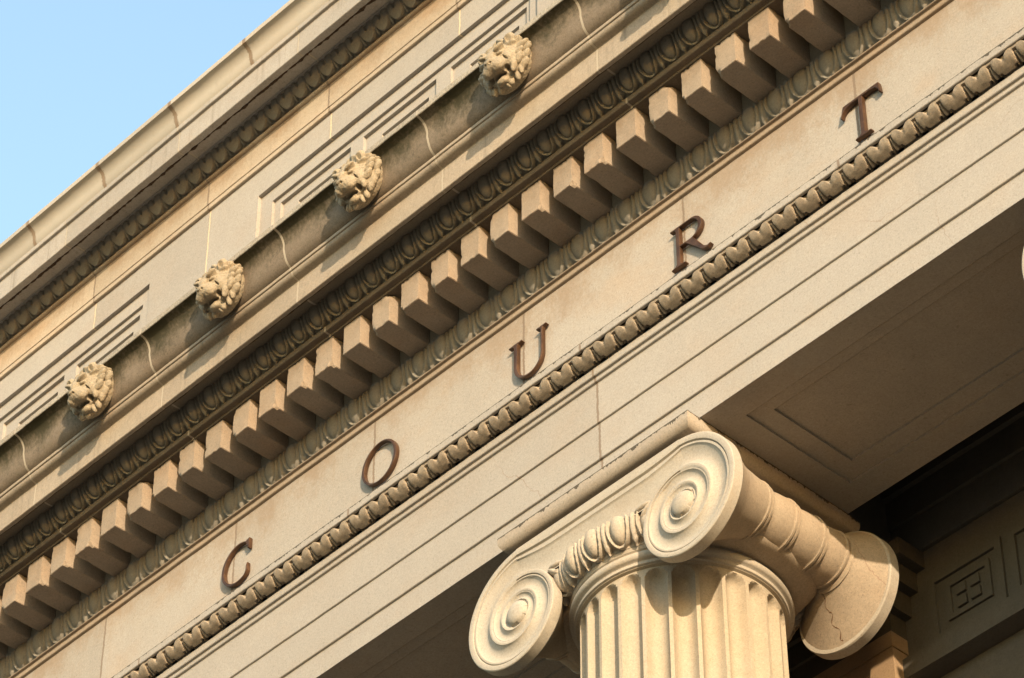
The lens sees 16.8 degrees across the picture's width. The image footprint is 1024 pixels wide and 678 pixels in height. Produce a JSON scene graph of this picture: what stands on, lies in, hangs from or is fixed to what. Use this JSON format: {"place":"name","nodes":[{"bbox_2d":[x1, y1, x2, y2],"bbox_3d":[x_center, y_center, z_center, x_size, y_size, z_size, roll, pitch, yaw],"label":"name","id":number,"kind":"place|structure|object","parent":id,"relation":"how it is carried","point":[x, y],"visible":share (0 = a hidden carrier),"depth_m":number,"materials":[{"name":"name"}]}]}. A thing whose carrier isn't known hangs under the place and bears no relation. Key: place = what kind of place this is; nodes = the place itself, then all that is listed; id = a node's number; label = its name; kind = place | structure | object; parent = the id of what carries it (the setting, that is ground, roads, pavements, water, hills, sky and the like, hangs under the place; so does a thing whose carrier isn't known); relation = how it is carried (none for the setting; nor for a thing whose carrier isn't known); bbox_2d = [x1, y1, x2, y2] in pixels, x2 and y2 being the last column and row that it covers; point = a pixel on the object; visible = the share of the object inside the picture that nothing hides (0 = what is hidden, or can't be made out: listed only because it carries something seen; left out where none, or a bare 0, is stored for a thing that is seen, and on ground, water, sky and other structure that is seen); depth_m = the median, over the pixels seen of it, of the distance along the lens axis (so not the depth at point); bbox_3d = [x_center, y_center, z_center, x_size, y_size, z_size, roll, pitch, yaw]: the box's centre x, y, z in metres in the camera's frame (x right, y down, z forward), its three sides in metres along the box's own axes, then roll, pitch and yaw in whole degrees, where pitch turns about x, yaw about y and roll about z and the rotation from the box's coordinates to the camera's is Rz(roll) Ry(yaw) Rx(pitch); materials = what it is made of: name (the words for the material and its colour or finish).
{"place":"outdoors","nodes":[
{"label":"outdoors","id":0,"kind":"place"},
{"bbox_2d":[0,0,288,243],"label":"sky","id":1,"kind":"structure","parent":0,"point":[78,78],"materials":[{"name":"blue"}]},
{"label":"front steps","id":2,"kind":"object","parent":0,"visible":0},
{"bbox_2d":[0,0,1023,677],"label":"courthouse","id":3,"kind":"structure","parent":2,"relation":"on","point":[834,314],"depth_m":15.37,"materials":[{"name":"stone"}]},
{"bbox_2d":[65,362,113,420],"bbox_3d":[-2.083,0.240,16.990,0.182,0.331,0.320,33,-52,-30],"label":"lion head","id":4,"kind":"object","parent":3,"relation":"attached to","point":[90,386],"visible":1,"depth_m":16.91},
{"bbox_2d":[193,259,243,320],"bbox_3d":[-1.409,-0.244,16.457,0.186,0.311,0.329,31,-52,-29],"label":"lion head","id":5,"kind":"object","parent":3,"relation":"attached to","point":[219,286],"visible":1,"depth_m":16.38},
{"bbox_2d":[222,537,252,587],"bbox_3d":[-1.299,1.072,16.376,0.024,0.240,0.196,33,-52,-30],"label":"bronze letter","id":6,"kind":"object","parent":3,"relation":"attached to","point":[248,542],"visible":1,"depth_m":16.39,"materials":[{"name":"brown metal"}]},
{"bbox_2d":[331,150,382,212],"bbox_3d":[-0.729,-0.739,15.936,0.176,0.331,0.315,32,-50,-29],"label":"lion head","id":7,"kind":"object","parent":3,"relation":"attached to","point":[357,179],"visible":1,"depth_m":15.86},
{"bbox_2d":[362,439,398,486],"bbox_3d":[-0.599,0.565,15.831,0.024,0.240,0.236,33,-52,-30],"label":"bronze letter","id":8,"kind":"object","parent":3,"relation":"attached to","point":[389,471],"visible":1,"depth_m":15.81,"materials":[{"name":"brown metal"}]},
{"bbox_2d":[478,32,531,96],"bbox_3d":[-0.052,-1.225,15.402,0.176,0.311,0.323,33,-54,-30],"label":"lion head","id":9,"kind":"object","parent":3,"relation":"attached to","point":[505,63],"visible":1,"depth_m":15.33},
{"bbox_2d":[509,322,548,379],"bbox_3d":[0.075,0.076,15.305,0.024,0.239,0.240,33,-52,-30],"label":"bronze letter","id":10,"kind":"object","parent":3,"relation":"attached to","point":[516,347],"visible":1,"depth_m":15.30,"materials":[{"name":"brown metal"}]},
{"bbox_2d":[670,216,713,273],"bbox_3d":[0.764,-0.423,14.767,0.024,0.235,0.232,33,-52,-30],"label":"bronze letter","id":11,"kind":"object","parent":3,"relation":"attached to","point":[681,246],"visible":1,"depth_m":14.76,"materials":[{"name":"brown metal"}]},
{"bbox_2d":[841,82,882,142],"bbox_3d":[1.438,-0.913,14.243,0.024,0.238,0.220,33,-52,-30],"label":"bronze letter","id":12,"kind":"object","parent":3,"relation":"attached to","point":[859,100],"visible":1,"depth_m":14.26,"materials":[{"name":"brown metal"}]},
{"bbox_2d":[469,410,898,677],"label":"ionic column","id":13,"kind":"structure","parent":2,"relation":"on","point":[687,544],"depth_m":14.08,"materials":[{"name":"stone"}]},
{"bbox_2d":[1022,248,1023,277],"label":"ionic column","id":14,"kind":"structure","parent":2,"relation":"on","point":[1023,263],"depth_m":12.93,"materials":[{"name":"stone"}]}
]}

